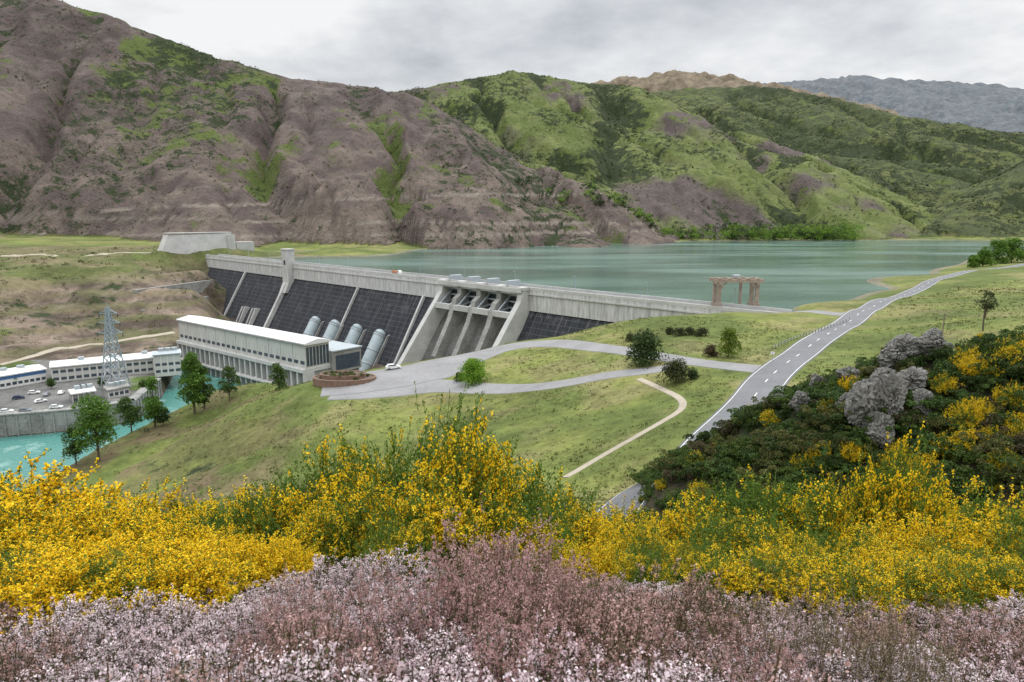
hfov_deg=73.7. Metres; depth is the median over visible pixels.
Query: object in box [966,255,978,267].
willow tree
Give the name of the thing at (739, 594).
thyme plant
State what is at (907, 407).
shrub
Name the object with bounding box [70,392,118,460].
willow tree
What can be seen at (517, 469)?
broom bush
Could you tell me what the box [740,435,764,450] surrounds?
shrub
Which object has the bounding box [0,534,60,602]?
broom bush
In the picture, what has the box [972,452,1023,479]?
shrub
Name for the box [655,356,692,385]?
shrub
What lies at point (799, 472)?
shrub
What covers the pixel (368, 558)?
thyme plant
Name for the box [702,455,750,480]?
shrub
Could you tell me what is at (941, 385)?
broom bush
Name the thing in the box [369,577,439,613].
thyme plant
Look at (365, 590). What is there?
pink flowering shrub
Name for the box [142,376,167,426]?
poplar tree
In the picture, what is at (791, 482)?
shrub
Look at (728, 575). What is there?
broom bush
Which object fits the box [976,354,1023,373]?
shrub
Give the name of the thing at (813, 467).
shrub
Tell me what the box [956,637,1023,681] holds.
thyme plant
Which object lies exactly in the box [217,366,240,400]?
tree
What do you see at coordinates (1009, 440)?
shrub
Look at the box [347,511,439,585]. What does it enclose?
broom bush
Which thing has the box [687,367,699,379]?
shrub
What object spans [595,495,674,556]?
broom bush
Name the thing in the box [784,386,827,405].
shrub
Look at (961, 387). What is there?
shrub
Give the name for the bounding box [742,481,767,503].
shrub
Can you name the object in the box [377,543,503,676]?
pink flowering shrub
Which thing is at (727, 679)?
thyme plant
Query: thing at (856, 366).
shrub
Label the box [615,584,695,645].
thyme plant
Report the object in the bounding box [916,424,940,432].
shrub
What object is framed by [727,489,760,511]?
shrub
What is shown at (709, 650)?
thyme plant
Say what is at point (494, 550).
thyme plant
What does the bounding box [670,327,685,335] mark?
shrub
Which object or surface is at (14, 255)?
gravel track
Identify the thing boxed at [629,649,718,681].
thyme plant
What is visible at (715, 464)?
shrub
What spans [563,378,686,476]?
footpath
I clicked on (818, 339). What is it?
road centre line
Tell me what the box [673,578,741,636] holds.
thyme plant
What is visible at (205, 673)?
thyme plant
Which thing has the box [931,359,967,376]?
shrub
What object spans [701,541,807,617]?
broom bush
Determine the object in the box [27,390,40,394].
parked car
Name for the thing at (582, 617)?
thyme plant
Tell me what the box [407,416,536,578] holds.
broom bush
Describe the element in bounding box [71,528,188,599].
broom bush
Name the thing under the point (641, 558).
broom bush
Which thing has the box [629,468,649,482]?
shrub
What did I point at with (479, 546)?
thyme plant
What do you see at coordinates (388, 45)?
sky
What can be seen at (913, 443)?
shrub
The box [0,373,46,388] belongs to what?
walls
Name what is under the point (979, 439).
shrub
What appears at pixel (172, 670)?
thyme plant
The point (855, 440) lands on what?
shrub
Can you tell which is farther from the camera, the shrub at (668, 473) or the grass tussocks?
the grass tussocks
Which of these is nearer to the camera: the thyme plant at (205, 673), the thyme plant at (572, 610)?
the thyme plant at (205, 673)
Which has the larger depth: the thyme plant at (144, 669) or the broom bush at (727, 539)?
the broom bush at (727, 539)
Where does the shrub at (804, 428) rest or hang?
on the terrain
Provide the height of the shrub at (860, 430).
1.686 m
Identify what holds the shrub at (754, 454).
on the terrain
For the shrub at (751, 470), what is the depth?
58.37 m
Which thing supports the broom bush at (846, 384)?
on the terrain
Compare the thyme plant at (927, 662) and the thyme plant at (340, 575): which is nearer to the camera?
the thyme plant at (927, 662)
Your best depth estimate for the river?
252.35 m
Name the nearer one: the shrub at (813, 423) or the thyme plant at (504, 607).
the thyme plant at (504, 607)
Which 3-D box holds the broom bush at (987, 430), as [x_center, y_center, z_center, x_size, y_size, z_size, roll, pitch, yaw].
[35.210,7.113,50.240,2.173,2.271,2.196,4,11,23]
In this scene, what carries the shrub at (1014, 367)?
on the terrain
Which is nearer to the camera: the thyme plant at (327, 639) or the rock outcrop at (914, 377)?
the thyme plant at (327, 639)
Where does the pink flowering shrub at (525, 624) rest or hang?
on the terrain
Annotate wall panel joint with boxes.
[5,374,41,386]
[51,360,154,381]
[153,354,174,373]
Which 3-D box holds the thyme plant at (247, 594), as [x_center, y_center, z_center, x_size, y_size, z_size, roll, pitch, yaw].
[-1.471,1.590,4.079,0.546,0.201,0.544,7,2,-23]
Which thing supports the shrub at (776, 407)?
on the terrain
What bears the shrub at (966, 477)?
on the terrain
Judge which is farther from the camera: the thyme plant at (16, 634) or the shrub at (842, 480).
the shrub at (842, 480)
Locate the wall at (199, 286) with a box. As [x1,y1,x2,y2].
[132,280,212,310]
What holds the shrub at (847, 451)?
on the terrain
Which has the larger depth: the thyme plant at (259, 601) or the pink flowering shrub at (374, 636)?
the thyme plant at (259, 601)
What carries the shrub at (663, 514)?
on the terrain
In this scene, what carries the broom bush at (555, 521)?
on the terrain
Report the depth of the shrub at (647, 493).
66.94 m
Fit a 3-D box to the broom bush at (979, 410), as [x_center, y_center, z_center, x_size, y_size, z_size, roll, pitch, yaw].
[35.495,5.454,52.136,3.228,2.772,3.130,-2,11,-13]
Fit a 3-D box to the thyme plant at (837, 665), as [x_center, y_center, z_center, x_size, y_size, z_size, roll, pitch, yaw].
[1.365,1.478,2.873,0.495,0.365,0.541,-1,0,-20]
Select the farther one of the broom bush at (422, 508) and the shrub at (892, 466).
the shrub at (892, 466)
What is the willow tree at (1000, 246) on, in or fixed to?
on the terrain
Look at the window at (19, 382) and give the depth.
309.02 m
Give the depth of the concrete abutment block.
586.22 m
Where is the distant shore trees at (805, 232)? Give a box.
[515,175,866,240]
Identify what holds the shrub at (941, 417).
on the terrain
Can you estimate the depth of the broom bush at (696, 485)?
61.20 m
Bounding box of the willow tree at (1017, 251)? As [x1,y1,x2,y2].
[1002,237,1023,262]
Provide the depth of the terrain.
890.20 m
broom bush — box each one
[0,448,147,559]
[0,468,38,512]
[0,487,74,566]
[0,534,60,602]
[0,541,134,644]
[3,523,114,568]
[4,489,155,566]
[40,538,189,639]
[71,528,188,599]
[87,501,216,554]
[88,483,162,515]
[106,534,262,625]
[111,474,206,537]
[146,477,240,536]
[158,523,258,591]
[168,488,258,531]
[168,518,251,552]
[177,490,261,536]
[201,475,285,548]
[213,449,338,572]
[232,530,292,591]
[239,528,324,592]
[269,424,400,572]
[281,497,367,580]
[298,463,425,576]
[302,423,430,574]
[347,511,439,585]
[360,377,517,571]
[368,466,493,585]
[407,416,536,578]
[436,480,526,580]
[467,435,570,533]
[488,486,588,580]
[510,453,609,552]
[519,488,577,520]
[521,517,580,571]
[522,533,587,584]
[559,500,645,578]
[563,534,632,588]
[589,495,623,524]
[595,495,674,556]
[602,514,684,582]
[607,535,683,591]
[642,498,715,580]
[653,464,797,574]
[654,478,666,489]
[656,497,709,522]
[661,531,713,581]
[672,537,737,585]
[680,541,762,616]
[683,506,783,573]
[685,450,708,464]
[687,478,711,501]
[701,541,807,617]
[715,464,856,576]
[731,508,801,558]
[741,540,806,579]
[752,478,859,550]
[759,409,780,426]
[769,549,843,620]
[771,518,850,572]
[781,537,833,575]
[788,466,866,549]
[790,450,814,472]
[792,547,908,632]
[806,440,831,461]
[807,503,886,569]
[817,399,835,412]
[827,518,904,566]
[828,448,906,531]
[828,466,895,547]
[828,480,934,538]
[836,374,859,391]
[836,538,904,590]
[840,441,869,464]
[846,421,963,544]
[850,504,965,558]
[852,548,971,631]
[872,448,913,475]
[883,450,969,537]
[884,441,915,462]
[884,544,948,578]
[884,545,1008,625]
[898,528,964,570]
[905,450,941,475]
[921,477,958,522]
[923,499,982,554]
[926,430,959,460]
[927,508,1023,571]
[928,372,964,396]
[933,535,1017,577]
[938,475,1023,535]
[942,401,987,432]
[946,341,985,365]
[948,424,991,460]
[950,395,994,421]
[952,547,1023,623]
[953,352,991,375]
[968,499,1023,545]
[973,502,1023,569]
[975,423,1001,438]
[976,485,1023,536]
[978,356,1005,379]
[981,550,1023,619]
[985,447,1021,473]
[988,480,1003,491]
[988,552,1023,576]
[989,336,1023,355]
[990,380,1023,412]
[994,341,1023,364]
[1002,410,1023,427]
[1003,423,1023,436]
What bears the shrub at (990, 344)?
on the terrain
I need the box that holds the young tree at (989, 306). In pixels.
[975,289,998,330]
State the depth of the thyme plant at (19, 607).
3.57 m
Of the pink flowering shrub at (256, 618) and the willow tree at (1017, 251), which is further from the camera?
the willow tree at (1017, 251)
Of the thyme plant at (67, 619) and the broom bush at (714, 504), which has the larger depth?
the broom bush at (714, 504)
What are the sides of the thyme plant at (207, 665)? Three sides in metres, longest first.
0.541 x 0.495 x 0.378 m
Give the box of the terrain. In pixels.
[0,0,1023,681]
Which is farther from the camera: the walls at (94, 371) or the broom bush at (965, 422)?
the walls at (94, 371)
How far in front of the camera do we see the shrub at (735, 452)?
61.19 m
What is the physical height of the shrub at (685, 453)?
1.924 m
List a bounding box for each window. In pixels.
[0,376,45,386]
[53,361,152,380]
[110,390,128,395]
[155,362,180,372]
[180,334,304,364]
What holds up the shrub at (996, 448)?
on the terrain
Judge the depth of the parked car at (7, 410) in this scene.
264.31 m
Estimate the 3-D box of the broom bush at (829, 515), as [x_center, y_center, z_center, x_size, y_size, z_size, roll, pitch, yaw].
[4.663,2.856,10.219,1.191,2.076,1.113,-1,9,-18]
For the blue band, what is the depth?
309.25 m
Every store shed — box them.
[67,383,95,402]
[99,380,130,397]
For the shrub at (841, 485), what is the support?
on the terrain
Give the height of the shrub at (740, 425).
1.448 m
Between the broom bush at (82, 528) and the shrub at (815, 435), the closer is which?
the broom bush at (82, 528)
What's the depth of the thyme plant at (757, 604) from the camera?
4.09 m
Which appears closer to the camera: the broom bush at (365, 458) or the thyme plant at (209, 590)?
the thyme plant at (209, 590)
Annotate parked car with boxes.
[0,408,13,412]
[12,395,24,399]
[18,407,31,411]
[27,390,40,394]
[34,398,47,402]
[49,404,62,408]
[385,364,400,369]
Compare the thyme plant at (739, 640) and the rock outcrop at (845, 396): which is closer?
the thyme plant at (739, 640)
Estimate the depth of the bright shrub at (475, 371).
183.94 m
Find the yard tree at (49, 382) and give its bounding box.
[45,377,56,386]
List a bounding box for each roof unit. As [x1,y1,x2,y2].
[0,364,24,370]
[78,350,147,359]
[158,346,176,350]
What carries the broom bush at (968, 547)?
on the terrain
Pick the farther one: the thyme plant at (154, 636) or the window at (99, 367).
the window at (99, 367)
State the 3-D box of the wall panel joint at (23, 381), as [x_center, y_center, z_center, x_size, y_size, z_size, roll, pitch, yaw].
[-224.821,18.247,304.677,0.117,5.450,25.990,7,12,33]
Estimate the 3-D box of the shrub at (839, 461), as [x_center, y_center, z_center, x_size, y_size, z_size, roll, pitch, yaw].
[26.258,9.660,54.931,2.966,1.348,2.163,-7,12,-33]
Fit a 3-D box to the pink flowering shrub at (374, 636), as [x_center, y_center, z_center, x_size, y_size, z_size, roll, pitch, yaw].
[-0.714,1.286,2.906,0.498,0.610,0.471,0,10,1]
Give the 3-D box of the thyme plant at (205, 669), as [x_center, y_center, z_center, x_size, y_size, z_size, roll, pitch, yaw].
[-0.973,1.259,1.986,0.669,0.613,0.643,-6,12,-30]
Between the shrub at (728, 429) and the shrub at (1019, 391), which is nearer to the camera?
the shrub at (1019, 391)
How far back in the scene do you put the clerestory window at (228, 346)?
340.12 m
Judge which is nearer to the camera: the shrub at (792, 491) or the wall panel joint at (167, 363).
the shrub at (792, 491)
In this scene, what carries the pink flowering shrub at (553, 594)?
on the terrain
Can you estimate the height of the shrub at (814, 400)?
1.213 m
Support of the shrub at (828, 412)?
on the terrain
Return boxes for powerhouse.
[176,315,361,385]
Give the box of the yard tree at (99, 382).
[97,377,106,386]
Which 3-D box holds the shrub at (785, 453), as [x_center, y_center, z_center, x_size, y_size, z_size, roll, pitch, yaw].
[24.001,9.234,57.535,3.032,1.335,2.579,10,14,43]
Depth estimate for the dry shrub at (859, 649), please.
2.97 m
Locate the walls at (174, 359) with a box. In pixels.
[154,354,181,376]
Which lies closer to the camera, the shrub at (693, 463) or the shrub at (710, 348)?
the shrub at (693, 463)
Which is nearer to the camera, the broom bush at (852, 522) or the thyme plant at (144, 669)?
the thyme plant at (144, 669)
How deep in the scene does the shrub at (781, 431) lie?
60.84 m
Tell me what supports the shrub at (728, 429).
on the terrain
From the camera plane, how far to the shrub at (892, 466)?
51.48 m
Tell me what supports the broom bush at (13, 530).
on the terrain
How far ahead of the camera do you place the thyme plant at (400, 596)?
3.41 m
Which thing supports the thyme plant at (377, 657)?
on the terrain
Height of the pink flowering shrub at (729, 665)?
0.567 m
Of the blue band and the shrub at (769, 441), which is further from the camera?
the blue band
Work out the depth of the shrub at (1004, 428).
49.06 m
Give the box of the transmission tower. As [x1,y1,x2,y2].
[97,303,131,391]
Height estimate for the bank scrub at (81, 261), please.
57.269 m
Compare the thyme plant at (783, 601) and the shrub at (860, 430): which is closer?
the thyme plant at (783, 601)
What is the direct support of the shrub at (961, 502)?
on the terrain
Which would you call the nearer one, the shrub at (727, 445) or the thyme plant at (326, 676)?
the thyme plant at (326, 676)
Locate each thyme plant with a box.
[0,594,44,649]
[0,599,50,649]
[0,608,82,681]
[0,622,114,681]
[0,625,32,671]
[0,636,55,681]
[7,591,135,669]
[16,601,154,681]
[16,653,140,681]
[54,629,183,681]
[60,594,169,657]
[78,583,200,649]
[86,619,220,681]
[94,651,224,681]
[103,646,243,681]
[124,593,242,672]
[130,643,272,681]
[146,641,261,681]
[149,597,258,654]
[155,655,236,681]
[163,578,250,623]
[163,635,283,681]
[164,644,243,681]
[179,593,288,678]
[194,596,284,652]
[202,633,369,681]
[209,591,398,681]
[222,608,354,680]
[223,583,301,630]
[223,631,376,681]
[234,572,313,602]
[244,573,339,631]
[247,595,355,651]
[255,612,381,676]
[281,548,368,602]
[289,621,399,681]
[290,652,385,681]
[293,585,376,649]
[310,561,375,607]
[312,605,414,674]
[313,665,399,681]
[328,549,401,606]
[332,625,488,681]
[336,593,433,681]
[345,616,492,681]
[348,582,418,619]
[352,542,454,609]
[352,653,496,681]
[353,589,440,670]
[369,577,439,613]
[371,569,478,638]
[380,594,489,675]
[383,659,478,681]
[400,570,463,600]
[404,631,495,681]
[434,580,477,625]
[440,529,540,592]
[440,610,609,681]
[444,626,583,681]
[446,575,532,667]
[446,653,585,681]
[459,577,550,662]
[460,572,514,617]
[466,532,553,597]
[488,578,654,681]
[490,604,560,659]
[492,633,694,681]
[505,646,617,681]
[516,650,573,681]
[520,579,575,608]
[530,562,591,598]
[537,588,599,655]
[542,594,717,681]
[544,584,613,614]
[555,582,711,681]
[565,569,623,613]
[569,565,641,636]
[582,634,681,681]
[586,659,679,681]
[586,665,626,681]
[591,569,663,608]
[604,593,687,655]
[609,645,704,681]
[610,557,744,680]
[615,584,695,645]
[627,579,691,606]
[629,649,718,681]
[641,606,750,681]
[662,580,721,615]
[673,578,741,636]
[673,640,786,681]
[677,617,782,680]
[687,603,782,678]
[691,658,735,681]
[695,672,759,681]
[697,578,763,608]
[711,589,791,633]
[719,624,828,680]
[723,590,800,641]
[723,605,826,681]
[730,647,837,681]
[736,669,838,681]
[740,559,793,618]
[752,578,813,619]
[755,669,822,681]
[760,605,869,673]
[761,636,850,681]
[768,615,887,681]
[777,592,856,636]
[798,646,892,681]
[818,595,916,650]
[824,638,961,681]
[827,611,929,671]
[838,597,941,669]
[843,661,927,681]
[857,637,989,681]
[867,597,950,643]
[903,672,981,681]
[905,592,981,637]
[910,604,1021,677]
[924,649,1023,681]
[932,611,1023,681]
[937,598,1023,667]
[937,606,1023,642]
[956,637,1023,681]
[964,615,1023,680]
[971,677,991,681]
[986,589,1023,627]
[987,602,1023,659]
[996,597,1023,623]
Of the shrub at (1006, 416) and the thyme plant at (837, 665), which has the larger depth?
the shrub at (1006, 416)
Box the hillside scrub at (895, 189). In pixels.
[0,0,1023,241]
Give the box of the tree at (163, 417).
[153,407,170,425]
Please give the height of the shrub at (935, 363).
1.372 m
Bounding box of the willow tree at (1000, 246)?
[987,238,1012,263]
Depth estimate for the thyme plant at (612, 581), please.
4.59 m
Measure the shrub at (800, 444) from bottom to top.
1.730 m
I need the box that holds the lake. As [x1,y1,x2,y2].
[267,240,1023,311]
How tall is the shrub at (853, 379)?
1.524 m
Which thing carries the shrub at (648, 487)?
on the terrain
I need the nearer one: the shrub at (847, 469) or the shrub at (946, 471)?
the shrub at (946, 471)
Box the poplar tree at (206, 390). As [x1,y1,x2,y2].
[193,365,215,409]
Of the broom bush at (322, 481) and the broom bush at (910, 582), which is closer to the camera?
the broom bush at (910, 582)
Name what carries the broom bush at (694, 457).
on the terrain
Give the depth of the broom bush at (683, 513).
11.81 m
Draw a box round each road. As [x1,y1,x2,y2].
[327,365,684,400]
[404,340,761,379]
[591,264,1023,524]
[781,310,844,315]
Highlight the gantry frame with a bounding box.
[709,275,764,306]
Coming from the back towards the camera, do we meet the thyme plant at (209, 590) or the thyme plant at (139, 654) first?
the thyme plant at (209, 590)
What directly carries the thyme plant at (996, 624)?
on the terrain
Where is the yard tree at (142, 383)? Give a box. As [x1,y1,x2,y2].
[138,379,145,387]
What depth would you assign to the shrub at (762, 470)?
56.70 m
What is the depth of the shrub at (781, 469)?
55.97 m
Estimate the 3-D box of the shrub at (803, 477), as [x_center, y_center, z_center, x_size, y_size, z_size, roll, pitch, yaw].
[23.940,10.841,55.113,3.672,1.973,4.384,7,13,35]
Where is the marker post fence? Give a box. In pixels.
[772,318,849,349]
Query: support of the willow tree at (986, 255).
on the terrain
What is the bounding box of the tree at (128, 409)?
[111,396,144,431]
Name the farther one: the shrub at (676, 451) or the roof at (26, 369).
the roof at (26, 369)
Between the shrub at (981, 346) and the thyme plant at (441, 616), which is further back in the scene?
the shrub at (981, 346)
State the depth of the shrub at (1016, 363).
53.20 m
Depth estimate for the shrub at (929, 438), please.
51.22 m
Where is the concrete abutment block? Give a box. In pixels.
[157,232,254,253]
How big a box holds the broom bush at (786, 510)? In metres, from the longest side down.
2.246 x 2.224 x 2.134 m
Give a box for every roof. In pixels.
[0,364,46,376]
[49,352,180,367]
[152,349,180,355]
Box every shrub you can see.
[214,593,304,679]
[255,564,347,660]
[291,572,402,678]
[329,550,420,654]
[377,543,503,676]
[394,491,549,650]
[444,563,559,681]
[451,579,591,681]
[453,372,463,380]
[457,357,492,387]
[457,507,596,629]
[486,527,610,674]
[538,554,633,665]
[586,583,685,668]
[623,328,668,368]
[624,333,635,341]
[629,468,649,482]
[635,471,646,485]
[638,488,655,500]
[639,467,660,478]
[639,484,655,491]
[639,509,655,521]
[640,477,655,484]
[646,470,666,483]
[652,497,667,509]
[653,449,678,468]
[654,507,674,524]
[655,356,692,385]
[655,463,671,478]
[659,461,682,474]
[662,466,680,482]
[662,487,685,505]
[665,326,673,334]
[665,466,688,482]
[667,446,686,458]
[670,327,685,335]
[671,445,689,457]
[672,457,701,465]
[675,449,712,470]
[680,327,695,335]
[681,470,699,484]
[682,429,715,443]
[682,452,709,466]
[685,458,705,480]
[686,440,711,446]
[686,479,722,505]
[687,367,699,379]
[687,440,714,456]
[692,327,709,336]
[695,438,721,458]
[696,460,716,477]
[699,456,745,477]
[700,476,714,486]
[702,344,719,356]
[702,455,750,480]
[703,420,730,436]
[707,619,823,681]
[709,476,730,487]
[710,430,730,441]
[713,446,747,467]
[714,326,741,357]
[714,433,745,447]
[715,439,734,456]
[715,445,743,466]
[716,419,740,436]
[716,475,734,496]
[721,439,754,457]
[724,419,744,431]
[726,405,752,426]
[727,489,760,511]
[729,405,760,422]
[731,440,754,451]
[734,438,760,456]
[735,466,764,486]
[738,411,754,423]
[740,409,770,425]
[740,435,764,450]
[740,448,761,463]
[742,423,756,431]
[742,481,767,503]
[744,401,767,414]
[745,449,760,466]
[746,429,767,449]
[749,414,764,429]
[749,422,796,437]
[749,449,790,465]
[751,396,775,412]
[752,454,791,480]
[753,573,858,681]
[756,446,808,466]
[756,455,775,474]
[756,478,792,497]
[760,421,790,434]
[760,450,795,462]
[762,430,787,451]
[767,395,783,410]
[768,390,815,410]
[768,446,788,460]
[769,458,816,478]
[769,471,790,489]
[770,385,796,401]
[772,408,791,418]
[772,430,815,456]
[775,419,810,430]
[777,480,803,496]
[777,480,808,500]
[780,442,805,458]
[780,443,806,456]
[782,429,804,438]
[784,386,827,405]
[785,463,823,477]
[785,570,905,681]
[786,461,817,486]
[787,427,818,438]
[788,477,824,493]
[789,425,818,433]
[790,430,834,453]
[794,421,812,432]
[796,410,825,428]
[797,404,816,418]
[798,431,832,447]
[798,457,816,472]
[799,381,808,387]
[800,404,846,430]
[801,411,831,428]
[804,439,839,460]
[806,374,833,381]
[807,450,839,471]
[808,463,841,477]
[810,397,831,407]
[810,472,834,490]
[811,411,852,431]
[813,386,841,408]
[814,376,844,391]
[815,453,860,476]
[816,384,834,392]
[819,368,836,376]
[819,445,841,459]
[819,481,847,496]
[823,375,841,390]
[823,415,848,430]
[823,429,869,452]
[825,459,855,468]
[826,468,859,488]
[827,384,847,394]
[829,455,848,469]
[829,461,867,479]
[829,484,851,501]
[832,433,877,455]
[832,446,861,461]
[836,404,895,421]
[837,402,910,413]
[839,425,877,447]
[840,599,956,681]
[844,474,870,487]
[847,363,865,377]
[849,376,866,387]
[854,359,878,368]
[854,466,891,485]
[856,353,878,365]
[858,365,877,378]
[859,438,873,451]
[865,446,888,468]
[873,617,992,681]
[876,361,913,371]
[879,459,928,479]
[885,421,921,440]
[890,408,923,425]
[894,415,931,436]
[897,356,923,368]
[899,408,919,422]
[902,411,957,434]
[904,390,943,409]
[906,438,922,448]
[907,393,960,419]
[908,430,966,458]
[911,434,951,460]
[914,355,932,365]
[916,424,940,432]
[919,484,977,506]
[920,469,953,494]
[922,469,951,487]
[924,477,970,505]
[926,371,943,387]
[927,344,953,363]
[927,411,961,427]
[927,459,958,471]
[928,459,1002,494]
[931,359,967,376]
[931,361,960,375]
[934,419,971,438]
[938,478,998,502]
[943,399,957,409]
[945,469,981,481]
[945,472,996,489]
[946,387,989,405]
[946,389,966,399]
[947,380,971,390]
[949,343,983,353]
[949,374,967,383]
[950,437,985,463]
[951,372,985,385]
[954,375,977,387]
[955,341,982,349]
[957,413,1021,433]
[957,430,1014,465]
[958,431,990,451]
[959,335,997,352]
[959,400,1006,415]
[964,473,990,493]
[965,380,998,392]
[968,357,1011,377]
[972,374,1003,389]
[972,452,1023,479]
[973,374,1009,394]
[974,338,1019,354]
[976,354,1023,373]
[980,340,1023,357]
[980,350,997,357]
[980,432,1023,454]
[981,347,995,356]
[982,332,1022,349]
[984,408,1017,425]
[991,426,1023,451]
[993,410,1023,431]
[994,347,1023,357]
[994,361,1023,384]
[995,463,1023,482]
[996,389,1023,410]
[997,468,1023,491]
[998,329,1016,336]
[998,405,1023,412]
[998,431,1023,451]
[1001,325,1023,338]
[1003,361,1022,377]
[1004,489,1023,499]
[1007,480,1023,499]
[1008,371,1023,386]
[1010,431,1023,452]
[1014,354,1023,372]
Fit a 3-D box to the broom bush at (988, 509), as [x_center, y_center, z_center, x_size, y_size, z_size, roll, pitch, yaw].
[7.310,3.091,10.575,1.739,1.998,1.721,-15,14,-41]
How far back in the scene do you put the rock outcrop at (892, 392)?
54.89 m
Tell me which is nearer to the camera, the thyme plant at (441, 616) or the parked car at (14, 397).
the thyme plant at (441, 616)
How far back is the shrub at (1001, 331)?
58.50 m
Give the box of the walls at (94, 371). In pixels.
[51,358,154,382]
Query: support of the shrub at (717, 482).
on the terrain
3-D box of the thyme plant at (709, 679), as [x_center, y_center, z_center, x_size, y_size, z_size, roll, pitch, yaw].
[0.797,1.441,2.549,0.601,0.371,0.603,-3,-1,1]
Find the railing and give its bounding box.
[4,376,159,413]
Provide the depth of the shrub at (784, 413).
62.89 m
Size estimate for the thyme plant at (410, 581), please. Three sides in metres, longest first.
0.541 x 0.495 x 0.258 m
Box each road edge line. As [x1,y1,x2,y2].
[602,265,1012,507]
[635,265,1023,514]
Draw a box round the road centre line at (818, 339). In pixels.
[745,273,958,406]
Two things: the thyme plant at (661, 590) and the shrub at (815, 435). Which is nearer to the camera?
the thyme plant at (661, 590)
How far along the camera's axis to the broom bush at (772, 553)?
6.29 m
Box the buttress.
[3,381,161,436]
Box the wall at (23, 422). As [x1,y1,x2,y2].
[0,380,161,435]
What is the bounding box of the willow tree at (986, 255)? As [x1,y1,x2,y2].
[976,246,996,265]
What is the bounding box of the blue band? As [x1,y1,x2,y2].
[0,370,45,379]
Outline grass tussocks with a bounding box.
[150,280,1023,515]
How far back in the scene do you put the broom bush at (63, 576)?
3.76 m
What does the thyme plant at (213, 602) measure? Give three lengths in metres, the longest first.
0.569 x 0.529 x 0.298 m
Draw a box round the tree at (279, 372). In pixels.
[269,362,287,390]
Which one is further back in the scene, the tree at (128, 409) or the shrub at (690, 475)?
the tree at (128, 409)
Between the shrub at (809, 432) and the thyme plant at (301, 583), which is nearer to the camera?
the thyme plant at (301, 583)
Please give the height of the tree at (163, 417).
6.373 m
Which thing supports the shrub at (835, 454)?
on the terrain
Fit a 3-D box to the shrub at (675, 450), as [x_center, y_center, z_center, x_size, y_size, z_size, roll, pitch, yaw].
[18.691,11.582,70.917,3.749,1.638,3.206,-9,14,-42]
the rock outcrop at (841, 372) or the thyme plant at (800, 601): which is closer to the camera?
the thyme plant at (800, 601)
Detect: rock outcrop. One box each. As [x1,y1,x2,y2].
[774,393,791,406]
[788,390,809,412]
[809,373,827,386]
[835,392,849,409]
[836,365,862,380]
[844,376,880,428]
[864,411,894,448]
[870,367,896,376]
[877,333,921,368]
[877,372,908,419]
[895,366,927,390]
[911,388,935,415]
[915,327,948,358]
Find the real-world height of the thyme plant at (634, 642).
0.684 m
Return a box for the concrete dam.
[205,248,791,370]
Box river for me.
[0,371,244,495]
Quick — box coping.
[0,378,160,415]
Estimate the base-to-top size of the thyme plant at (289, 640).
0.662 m
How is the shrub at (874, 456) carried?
on the terrain
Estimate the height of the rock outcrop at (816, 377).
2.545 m
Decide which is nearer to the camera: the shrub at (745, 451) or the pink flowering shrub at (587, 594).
the pink flowering shrub at (587, 594)
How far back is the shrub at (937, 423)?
52.68 m
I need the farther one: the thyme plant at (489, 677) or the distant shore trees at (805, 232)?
the distant shore trees at (805, 232)
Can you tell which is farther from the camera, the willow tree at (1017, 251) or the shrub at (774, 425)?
the willow tree at (1017, 251)
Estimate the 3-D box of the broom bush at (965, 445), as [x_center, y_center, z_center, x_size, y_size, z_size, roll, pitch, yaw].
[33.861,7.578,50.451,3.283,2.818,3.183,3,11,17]
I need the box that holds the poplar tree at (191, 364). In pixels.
[175,351,208,413]
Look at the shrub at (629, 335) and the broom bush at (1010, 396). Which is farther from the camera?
the shrub at (629, 335)
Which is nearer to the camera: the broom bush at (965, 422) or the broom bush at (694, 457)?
the broom bush at (965, 422)
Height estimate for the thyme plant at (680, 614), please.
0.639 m
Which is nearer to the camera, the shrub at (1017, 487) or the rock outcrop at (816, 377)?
the shrub at (1017, 487)
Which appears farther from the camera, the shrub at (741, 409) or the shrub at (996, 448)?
the shrub at (741, 409)
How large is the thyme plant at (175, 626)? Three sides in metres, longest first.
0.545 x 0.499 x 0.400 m
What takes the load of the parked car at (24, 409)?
on the terrain
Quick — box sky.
[59,0,1023,91]
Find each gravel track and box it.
[0,252,150,256]
[0,331,174,364]
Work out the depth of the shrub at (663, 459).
70.05 m
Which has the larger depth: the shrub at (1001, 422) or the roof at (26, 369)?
the roof at (26, 369)
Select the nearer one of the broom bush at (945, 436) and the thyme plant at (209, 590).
the thyme plant at (209, 590)
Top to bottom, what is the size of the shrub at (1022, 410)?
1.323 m
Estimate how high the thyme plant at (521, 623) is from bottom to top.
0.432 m
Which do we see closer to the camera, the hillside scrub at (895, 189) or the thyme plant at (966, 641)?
the thyme plant at (966, 641)
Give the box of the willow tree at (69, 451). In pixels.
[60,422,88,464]
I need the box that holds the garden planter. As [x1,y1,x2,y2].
[313,370,375,387]
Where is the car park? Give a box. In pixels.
[320,362,449,396]
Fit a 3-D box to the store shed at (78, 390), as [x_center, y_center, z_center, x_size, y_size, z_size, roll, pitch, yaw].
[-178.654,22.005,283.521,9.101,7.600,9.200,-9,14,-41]
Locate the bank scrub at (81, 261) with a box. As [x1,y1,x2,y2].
[0,246,350,502]
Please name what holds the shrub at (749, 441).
on the terrain

